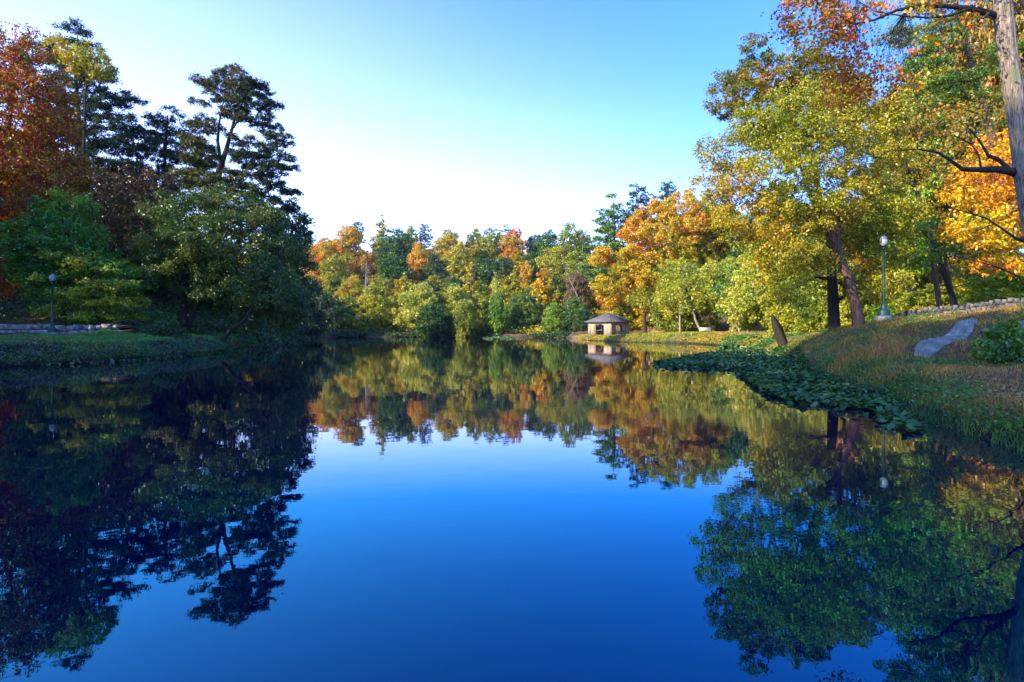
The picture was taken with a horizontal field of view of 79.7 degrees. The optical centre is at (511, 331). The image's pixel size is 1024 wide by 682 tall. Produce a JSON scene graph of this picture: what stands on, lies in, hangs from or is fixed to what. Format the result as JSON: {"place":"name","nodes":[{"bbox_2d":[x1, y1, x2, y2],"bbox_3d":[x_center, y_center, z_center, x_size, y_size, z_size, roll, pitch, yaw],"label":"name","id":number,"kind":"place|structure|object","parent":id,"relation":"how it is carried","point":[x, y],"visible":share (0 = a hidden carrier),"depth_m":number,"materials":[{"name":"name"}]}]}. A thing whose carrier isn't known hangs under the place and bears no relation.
{"place":"outdoors","nodes":[
{"label":"outdoors","id":0,"kind":"place"},
{"bbox_2d":[0,337,1023,681],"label":"water","id":1,"kind":"structure","parent":0,"point":[416,509],"depth_m":4.76,"materials":[{"name":"blue liquid"}]},
{"bbox_2d":[0,340,270,365],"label":"lily pads","id":2,"kind":"object","parent":1,"relation":"on","point":[133,359],"visible":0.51,"depth_m":31.57,"materials":[{"name":"green plant"}]},
{"bbox_2d":[651,345,817,373],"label":"lily pads","id":3,"kind":"object","parent":1,"relation":"on","point":[747,359],"visible":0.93,"depth_m":28.58,"materials":[{"name":"green plant"}]},
{"bbox_2d":[644,364,919,429],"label":"lily pads","id":4,"kind":"object","parent":1,"relation":"on","point":[842,407],"visible":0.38,"depth_m":12.22,"materials":[{"name":"green plant"}]},
{"bbox_2d":[736,368,909,411],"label":"lily pads","id":5,"kind":"object","parent":1,"relation":"on","point":[825,390],"visible":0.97,"depth_m":14.74,"materials":[{"name":"green plant"}]},
{"bbox_2d":[866,401,927,431],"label":"lily pads","id":6,"kind":"object","parent":1,"relation":"on","point":[899,421],"visible":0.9,"depth_m":9.84,"materials":[{"name":"green plant"}]},
{"bbox_2d":[0,254,1023,449],"bbox_3d":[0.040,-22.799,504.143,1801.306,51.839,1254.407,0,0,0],"label":"ground","id":7,"kind":"structure","parent":0,"point":[944,354],"depth_m":23.92,"materials":[{"name":"green plant"}]},
{"bbox_2d":[0,19,87,300],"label":"maple tree","id":8,"kind":"object","parent":7,"relation":"on","point":[20,61],"visible":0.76,"depth_m":48.82,"materials":[{"name":"red plant"}]},
{"bbox_2d":[4,99,96,314],"bbox_3d":[-40.911,-11.023,54.002,7.396,19.278,7.854,0,0,15],"label":"maple tree","id":9,"kind":"object","parent":7,"relation":"on","point":[79,162],"visible":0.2,"depth_m":54.24,"materials":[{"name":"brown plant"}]},
{"bbox_2d":[0,324,124,333],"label":"stone wall","id":10,"kind":"structure","parent":7,"relation":"on","point":[42,328],"depth_m":44.08,"materials":[{"name":"grey stone"}]},
{"bbox_2d":[0,186,125,325],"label":"maple tree","id":11,"kind":"object","parent":7,"relation":"on","point":[44,234],"visible":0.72,"depth_m":46.18,"materials":[{"name":"green plant"}]},
{"bbox_2d":[38,31,119,242],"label":"tulip tree","id":12,"kind":"object","parent":7,"relation":"on","point":[89,64],"visible":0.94,"depth_m":65.51,"materials":[{"name":"yellow plant"}]},
{"bbox_2d":[24,247,156,324],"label":"dogwood tree","id":13,"kind":"object","parent":7,"relation":"on","point":[75,293],"visible":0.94,"depth_m":45.35,"materials":[{"name":"green plant"}]},
{"bbox_2d":[30,16,158,195],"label":"tall pine","id":14,"kind":"object","parent":7,"relation":"on","point":[116,144],"visible":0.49,"depth_m":69.15,"materials":[{"name":"green plant"}]},
{"bbox_2d":[61,165,186,310],"bbox_3d":[-39.763,-9.217,61.858,13.585,14.790,9.966,0,0,0],"label":"bare oak","id":15,"kind":"object","parent":7,"relation":"on","point":[117,199],"visible":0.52,"depth_m":60.74,"materials":[{"name":"brown plant"}]},
{"bbox_2d":[0,334,260,365],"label":"weeds","id":16,"kind":"object","parent":7,"relation":"on","point":[14,345],"visible":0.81,"depth_m":31.99,"materials":[{"name":"green plant"}]},
{"bbox_2d":[70,214,193,310],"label":"broad tree","id":17,"kind":"object","parent":7,"relation":"on","point":[129,256],"visible":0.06,"depth_m":66.86,"materials":[{"name":"green plant"}]},
{"bbox_2d":[0,310,264,361],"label":"grass","id":18,"kind":"structure","parent":7,"relation":"on","point":[112,335],"depth_m":37.14,"materials":[{"name":"green plant"}]},
{"bbox_2d":[0,277,270,335],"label":"undergrowth","id":19,"kind":"object","parent":7,"relation":"on","point":[207,321],"visible":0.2,"depth_m":54.24,"materials":[{"name":"green plant"}]},
{"bbox_2d":[135,318,191,337],"bbox_3d":[-23.825,-0.028,42.007,3.385,1.957,2.563,0,0,-29],"label":"leafy bush","id":20,"kind":"object","parent":7,"relation":"on","point":[164,328],"visible":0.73,"depth_m":41.67,"materials":[{"name":"green plant"}]},
{"bbox_2d":[119,104,216,301],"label":"pine tree","id":21,"kind":"object","parent":7,"relation":"on","point":[156,139],"visible":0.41,"depth_m":72.92,"materials":[{"name":"green plant"}]},
{"bbox_2d":[121,179,321,334],"bbox_3d":[-23.909,-5.815,49.582,15.688,13.186,10.666,0,0,0],"label":"alder tree","id":22,"kind":"object","parent":7,"relation":"on","point":[190,252],"visible":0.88,"depth_m":48.31,"materials":[{"name":"green plant"}]},
{"bbox_2d":[163,63,305,320],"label":"spreading pine","id":23,"kind":"object","parent":7,"relation":"on","point":[244,93],"visible":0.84,"depth_m":65.18,"materials":[{"name":"green plant"}]},
{"bbox_2d":[220,252,315,342],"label":"leaning tree","id":24,"kind":"object","parent":7,"relation":"on","point":[283,292],"visible":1,"depth_m":45.48,"materials":[{"name":"green plant"}]},
{"bbox_2d":[258,197,317,333],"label":"shore tree","id":25,"kind":"object","parent":7,"relation":"on","point":[298,229],"visible":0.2,"depth_m":83.43,"materials":[{"name":"green plant"}]},
{"bbox_2d":[297,275,329,338],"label":"shore tree","id":26,"kind":"object","parent":7,"relation":"on","point":[314,327],"visible":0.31,"depth_m":119.80,"materials":[{"name":"green plant"}]},
{"bbox_2d":[192,315,452,345],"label":"weeds","id":27,"kind":"object","parent":7,"relation":"on","point":[268,339],"visible":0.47,"depth_m":71.54,"materials":[{"name":"green plant"}]},
{"bbox_2d":[311,292,344,328],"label":"shore tree","id":28,"kind":"object","parent":7,"relation":"on","point":[326,301],"visible":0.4,"depth_m":166.22,"materials":[{"name":"green plant"}]},
{"bbox_2d":[313,253,352,284],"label":"broad tree","id":29,"kind":"object","parent":7,"relation":"on","point":[332,263],"visible":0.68,"depth_m":238.60,"materials":[{"name":"green plant"}]},
{"bbox_2d":[325,296,367,329],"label":"shore tree","id":30,"kind":"object","parent":7,"relation":"on","point":[347,314],"visible":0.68,"depth_m":166.79,"materials":[{"name":"green plant"}]},
{"bbox_2d":[326,224,367,260],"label":"broad tree","id":31,"kind":"object","parent":7,"relation":"on","point":[347,241],"visible":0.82,"depth_m":285.51,"materials":[{"name":"orange plant"}]},
{"bbox_2d":[334,274,364,299],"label":"broad tree","id":32,"kind":"object","parent":7,"relation":"on","point":[355,283],"visible":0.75,"depth_m":199.00,"materials":[{"name":"yellow plant"}]},
{"bbox_2d":[348,249,378,285],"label":"broad tree","id":33,"kind":"object","parent":7,"relation":"on","point":[370,257],"visible":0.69,"depth_m":246.88,"materials":[{"name":"orange plant"}]},
{"bbox_2d":[352,279,401,334],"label":"shore tree","id":34,"kind":"object","parent":7,"relation":"on","point":[376,309],"visible":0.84,"depth_m":166.83,"materials":[{"name":"green plant"}]},
{"bbox_2d":[372,228,419,272],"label":"broad tree","id":35,"kind":"object","parent":7,"relation":"on","point":[398,246],"visible":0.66,"depth_m":269.43,"materials":[{"name":"green plant"}]},
{"bbox_2d":[374,251,418,283],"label":"broad tree","id":36,"kind":"object","parent":7,"relation":"on","point":[393,271],"visible":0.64,"depth_m":241.29,"materials":[{"name":"green plant"}]},
{"bbox_2d":[389,281,444,331],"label":"willow tree","id":37,"kind":"object","parent":7,"relation":"on","point":[407,314],"visible":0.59,"depth_m":164.54,"materials":[{"name":"green plant"}]},
{"bbox_2d":[406,241,430,282],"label":"broad tree","id":38,"kind":"object","parent":7,"relation":"on","point":[415,262],"visible":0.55,"depth_m":259.79,"materials":[{"name":"orange plant"}]},
{"bbox_2d":[410,300,452,336],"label":"shore tree","id":39,"kind":"object","parent":7,"relation":"on","point":[440,319],"visible":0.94,"depth_m":159.72,"materials":[{"name":"green plant"}]},
{"bbox_2d":[418,254,449,285],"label":"broad tree","id":40,"kind":"object","parent":7,"relation":"on","point":[432,267],"visible":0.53,"depth_m":247.98,"materials":[{"name":"green plant"}]},
{"bbox_2d":[224,243,663,316],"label":"woodland","id":41,"kind":"object","parent":7,"relation":"on","point":[518,260],"visible":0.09,"depth_m":232.60,"materials":[{"name":"green plant"}]},
{"bbox_2d":[428,228,463,269],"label":"broad tree","id":42,"kind":"object","parent":7,"relation":"on","point":[448,240],"visible":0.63,"depth_m":286.59,"materials":[{"name":"yellow plant"}]},
{"bbox_2d":[292,307,615,334],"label":"undergrowth","id":43,"kind":"object","parent":7,"relation":"on","point":[539,330],"visible":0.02,"depth_m":165.50,"materials":[{"name":"green plant"}]},
{"bbox_2d":[336,329,575,337],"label":"weeds","id":44,"kind":"object","parent":7,"relation":"on","point":[563,333],"visible":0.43,"depth_m":159.54,"materials":[{"name":"green plant"}]},
{"bbox_2d":[437,283,475,331],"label":"willow tree","id":45,"kind":"object","parent":7,"relation":"on","point":[452,298],"visible":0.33,"depth_m":167.49,"materials":[{"name":"green plant"}]},
{"bbox_2d":[439,240,477,275],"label":"broad tree","id":46,"kind":"object","parent":7,"relation":"on","point":[448,257],"visible":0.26,"depth_m":268.61,"materials":[{"name":"yellow plant"}]},
{"bbox_2d":[447,253,474,284],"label":"broad tree","id":47,"kind":"object","parent":7,"relation":"on","point":[456,271],"visible":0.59,"depth_m":247.12,"materials":[{"name":"yellow plant"}]},
{"bbox_2d":[450,299,478,336],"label":"shore tree","id":48,"kind":"object","parent":7,"relation":"on","point":[465,324],"visible":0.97,"depth_m":160.52,"materials":[{"name":"green plant"}]},
{"bbox_2d":[468,293,490,334],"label":"shore tree","id":49,"kind":"object","parent":7,"relation":"on","point":[480,304],"visible":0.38,"depth_m":169.36,"materials":[{"name":"green plant"}]},
{"bbox_2d":[464,257,501,289],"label":"broad tree","id":50,"kind":"object","parent":7,"relation":"on","point":[488,275],"visible":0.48,"depth_m":245.87,"materials":[{"name":"green plant"}]},
{"bbox_2d":[480,226,508,261],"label":"broad tree","id":51,"kind":"object","parent":7,"relation":"on","point":[492,246],"visible":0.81,"depth_m":289.97,"materials":[{"name":"green plant"}]},
{"bbox_2d":[485,292,510,333],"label":"round bush","id":52,"kind":"object","parent":7,"relation":"on","point":[497,318],"visible":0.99,"depth_m":163.67,"materials":[{"name":"green plant"}]},
{"bbox_2d":[499,227,527,259],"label":"broad tree","id":53,"kind":"object","parent":7,"relation":"on","point":[512,242],"visible":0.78,"depth_m":287.39,"materials":[{"name":"orange plant"}]},
{"bbox_2d":[504,289,545,333],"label":"shore tree","id":54,"kind":"object","parent":7,"relation":"on","point":[526,307],"visible":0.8,"depth_m":169.39,"materials":[{"name":"green plant"}]},
{"bbox_2d":[529,256,554,317],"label":"pointed tree","id":55,"kind":"object","parent":7,"relation":"on","point":[541,294],"visible":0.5,"depth_m":181.31,"materials":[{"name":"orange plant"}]},
{"bbox_2d":[534,245,567,284],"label":"broad tree","id":56,"kind":"object","parent":7,"relation":"on","point":[559,253],"visible":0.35,"depth_m":247.04,"materials":[{"name":"green plant"}]},
{"bbox_2d":[540,301,565,332],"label":"round bush","id":57,"kind":"object","parent":7,"relation":"on","point":[553,313],"visible":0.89,"depth_m":158.71,"materials":[{"name":"green plant"}]},
{"bbox_2d":[546,258,565,313],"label":"pointed tree","id":58,"kind":"object","parent":7,"relation":"on","point":[558,287],"visible":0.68,"depth_m":182.85,"materials":[{"name":"green plant"}]},
{"bbox_2d":[548,221,586,289],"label":"broad tree","id":59,"kind":"object","parent":7,"relation":"on","point":[571,244],"visible":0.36,"depth_m":269.33,"materials":[{"name":"green plant"}]},
{"bbox_2d":[558,249,591,280],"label":"broad tree","id":60,"kind":"object","parent":7,"relation":"on","point":[573,258],"visible":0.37,"depth_m":239.25,"materials":[{"name":"green plant"}]},
{"bbox_2d":[560,296,590,331],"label":"shore tree","id":61,"kind":"object","parent":7,"relation":"on","point":[569,310],"visible":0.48,"depth_m":158.19,"materials":[{"name":"green plant"}]},
{"bbox_2d":[562,270,594,309],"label":"broad tree","id":62,"kind":"object","parent":7,"relation":"on","point":[582,291],"visible":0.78,"depth_m":175.31,"materials":[{"name":"brown plant"}]},
{"bbox_2d":[584,313,632,334],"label":"stone pavilion","id":63,"kind":"structure","parent":7,"relation":"on","point":[608,323],"depth_m":127.28,"materials":[{"name":"stone"}]},
{"bbox_2d":[575,192,657,311],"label":"conifer tree","id":64,"kind":"object","parent":7,"relation":"on","point":[610,229],"visible":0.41,"depth_m":184.34,"materials":[{"name":"green plant"}]},
{"bbox_2d":[611,288,655,330],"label":"broad tree","id":65,"kind":"object","parent":7,"relation":"on","point":[622,310],"visible":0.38,"depth_m":139.64,"materials":[{"name":"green plant"}]},
{"bbox_2d":[621,182,654,247],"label":"pine tree","id":66,"kind":"object","parent":7,"relation":"on","point":[640,201],"visible":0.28,"depth_m":214.20,"materials":[{"name":"green plant"}]},
{"bbox_2d":[625,286,656,332],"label":"tree","id":67,"kind":"object","parent":7,"relation":"on","point":[645,304],"visible":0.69,"depth_m":127.42,"materials":[{"name":"green plant"}]},
{"bbox_2d":[587,187,732,329],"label":"orange sycamore","id":68,"kind":"object","parent":7,"relation":"on","point":[651,233],"visible":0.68,"depth_m":130.79,"materials":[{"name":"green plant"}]},
{"bbox_2d":[649,258,702,331],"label":"tree","id":69,"kind":"object","parent":7,"relation":"on","point":[671,272],"visible":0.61,"depth_m":111.16,"materials":[{"name":"green plant"}]},
{"bbox_2d":[648,255,723,331],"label":"broad tree","id":70,"kind":"object","parent":7,"relation":"on","point":[670,311],"visible":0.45,"depth_m":115.90,"materials":[{"name":"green plant"}]},
{"bbox_2d":[667,270,724,331],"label":"leaning tree","id":71,"kind":"object","parent":7,"relation":"on","point":[695,286],"visible":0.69,"depth_m":105.41,"materials":[{"name":"green plant"}]},
{"bbox_2d":[678,285,722,330],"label":"forked tree","id":72,"kind":"object","parent":7,"relation":"on","point":[703,301],"visible":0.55,"depth_m":103.76,"materials":[{"name":"green plant"}]},
{"bbox_2d":[573,327,827,351],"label":"grass","id":73,"kind":"structure","parent":7,"relation":"on","point":[644,335],"depth_m":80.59,"materials":[{"name":"plant"}]},
{"bbox_2d":[669,190,733,272],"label":"broad tree","id":74,"kind":"object","parent":7,"relation":"on","point":[704,248],"visible":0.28,"depth_m":132.57,"materials":[{"name":"orange plant"}]},
{"bbox_2d":[696,254,743,328],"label":"broad tree","id":75,"kind":"object","parent":7,"relation":"on","point":[716,269],"visible":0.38,"depth_m":102.52,"materials":[{"name":"green plant"}]},
{"bbox_2d":[708,263,739,327],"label":"young tree","id":76,"kind":"object","parent":7,"relation":"on","point":[718,293],"visible":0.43,"depth_m":91.90,"materials":[{"name":"green plant"}]},
{"bbox_2d":[714,242,800,331],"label":"willow tree","id":77,"kind":"object","parent":7,"relation":"on","point":[743,303],"visible":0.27,"depth_m":82.80,"materials":[{"name":"green plant"}]},
{"bbox_2d":[719,326,844,349],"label":"weeds","id":78,"kind":"object","parent":7,"relation":"on","point":[763,342],"visible":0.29,"depth_m":48.66,"materials":[{"name":"green plant"}]},
{"bbox_2d":[702,30,874,313],"bbox_3d":[17.963,-9.258,40.456,11.261,19.944,5.723,0,0,0],"label":"oak tree","id":79,"kind":"object","parent":7,"relation":"on","point":[742,79],"visible":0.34,"depth_m":39.39,"materials":[{"name":"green plant"}]},
{"bbox_2d":[759,270,827,331],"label":"willow tree","id":80,"kind":"object","parent":7,"relation":"on","point":[787,319],"visible":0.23,"depth_m":74.25,"materials":[{"name":"green plant"}]},
{"bbox_2d":[733,206,871,330],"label":"tree","id":81,"kind":"object","parent":7,"relation":"on","point":[833,298],"visible":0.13,"depth_m":34.95,"materials":[{"name":"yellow plant"}]},
{"bbox_2d":[625,176,988,291],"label":"woodland","id":82,"kind":"object","parent":7,"relation":"on","point":[928,279],"visible":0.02,"depth_m":127.61,"materials":[{"name":"green plant"}]},
{"bbox_2d":[686,72,937,326],"bbox_3d":[15.115,-6.559,30.564,12.074,13.140,6.347,0,0,-11],"label":"leaning tree","id":83,"kind":"object","parent":7,"relation":"on","point":[810,173],"visible":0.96,"depth_m":30.14,"materials":[{"name":"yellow plant"}]},
{"bbox_2d":[794,252,896,331],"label":"broad tree","id":84,"kind":"object","parent":7,"relation":"on","point":[815,311],"visible":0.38,"depth_m":68.48,"materials":[{"name":"green plant"}]},
{"bbox_2d":[875,235,891,321],"bbox_3d":[18.183,-2.471,30.000,0.840,4.553,0.840,0,0,0],"label":"street lamp","id":85,"kind":"object","parent":7,"relation":"on","point":[883,310],"visible":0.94,"depth_m":29.93,"materials":[{"name":"metal"}]},
{"bbox_2d":[760,0,1023,285],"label":"foreground tree","id":86,"kind":"object","parent":7,"relation":"on","point":[1001,14],"visible":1,"depth_m":14.81,"materials":[{"name":"orange plant"}]},
{"bbox_2d":[767,304,1023,430],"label":"grass","id":87,"kind":"structure","parent":7,"relation":"on","point":[877,349],"depth_m":17.18,"materials":[{"name":"green plant"}]},
{"bbox_2d":[777,307,1023,418],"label":"fallen leaves","id":88,"kind":"object","parent":7,"relation":"on","point":[997,382],"visible":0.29,"depth_m":12.61,"materials":[{"name":"plant"}]},
{"bbox_2d":[778,303,1023,435],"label":"weeds","id":89,"kind":"object","parent":7,"relation":"on","point":[970,412],"visible":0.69,"depth_m":13.92,"materials":[{"name":"green plant"}]},
{"bbox_2d":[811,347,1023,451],"bbox_3d":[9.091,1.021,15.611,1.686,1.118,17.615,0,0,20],"label":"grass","id":90,"kind":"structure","parent":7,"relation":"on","point":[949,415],"depth_m":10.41,"materials":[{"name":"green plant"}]},
{"bbox_2d":[860,99,979,293],"bbox_3d":[40.985,-11.754,61.316,11.596,23.928,12.726,0,0,-27],"label":"broad tree","id":91,"kind":"object","parent":7,"relation":"on","point":[928,193],"visible":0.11,"depth_m":59.22,"materials":[{"name":"green plant"}]},
{"bbox_2d":[854,95,1007,304],"bbox_3d":[26.464,-8.019,38.107,10.036,14.457,5.145,0,0,-11],"label":"leaning tree","id":92,"kind":"object","parent":7,"relation":"on","point":[947,282],"visible":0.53,"depth_m":37.89,"materials":[{"name":"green plant"}]},
{"bbox_2d":[892,282,972,314],"bbox_3d":[31.942,-1.800,45.745,6.528,4.074,6.696,0,0,-21],"label":"shrub","id":93,"kind":"object","parent":7,"relation":"on","point":[916,299],"visible":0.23,"depth_m":45.42,"materials":[{"name":"green plant"}]},
{"bbox_2d":[886,211,985,306],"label":"slim tree","id":94,"kind":"object","parent":7,"relation":"on","point":[921,262],"visible":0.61,"depth_m":35.75,"materials":[{"name":"green plant"}]},
{"bbox_2d":[868,22,1008,291],"bbox_3d":[46.101,-16.564,63.623,14.613,32.026,16.757,0,0,-11],"label":"broad tree","id":95,"kind":"object","parent":7,"relation":"on","point":[935,72],"visible":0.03,"depth_m":61.87,"materials":[{"name":"green plant"}]},
{"bbox_2d":[914,318,977,356],"bbox_3d":[14.198,0.209,19.752,8.415,1.378,0.852,0,0,-45],"label":"rock slab","id":96,"kind":"object","parent":7,"relation":"on","point":[963,329],"visible":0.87,"depth_m":18.55,"materials":[{"name":"stone"}]},
{"bbox_2d":[869,0,1023,283],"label":"pine tree","id":97,"kind":"object","parent":7,"relation":"on","point":[974,70],"visible":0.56,"depth_m":41.42,"materials":[{"name":"green plant"}]},
{"bbox_2d":[895,297,1023,316],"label":"stone wall","id":98,"kind":"structure","parent":7,"relation":"on","point":[997,303],"depth_m":29.19,"materials":[{"name":"grey stone"}]},
{"bbox_2d":[928,219,1015,305],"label":"slim tree","id":99,"kind":"object","parent":7,"relation":"on","point":[951,298],"visible":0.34,"depth_m":37.80,"materials":[{"name":"orange plant"}]},
{"bbox_2d":[931,126,1023,280],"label":"yellow maple","id":100,"kind":"object","parent":7,"relation":"on","point":[972,200],"visible":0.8,"depth_m":29.72,"materials":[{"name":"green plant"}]},
{"bbox_2d":[937,0,1023,236],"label":"broad tree","id":101,"kind":"object","parent":7,"relation":"on","point":[986,35],"visible":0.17,"depth_m":56.11,"materials":[{"name":"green plant"}]},
{"bbox_2d":[937,222,1023,293],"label":"broad tree","id":102,"kind":"object","parent":7,"relation":"on","point":[1007,255],"visible":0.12,"depth_m":43.25,"materials":[{"name":"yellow plant"}]},
{"bbox_2d":[941,265,1023,305],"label":"shrub","id":103,"kind":"object","parent":7,"relation":"on","point":[997,285],"visible":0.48,"depth_m":39.30,"materials":[{"name":"green plant"}]},
{"bbox_2d":[968,318,1023,364],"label":"leafy bush","id":104,"kind":"object","parent":7,"relation":"on","point":[1011,346],"visible":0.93,"depth_m":15.33,"materials":[{"name":"green plant"}]},
{"bbox_2d":[0,0,1023,268],"label":"sky","id":105,"kind":"structure","parent":0,"point":[461,116],"materials":[{"name":"blue"}]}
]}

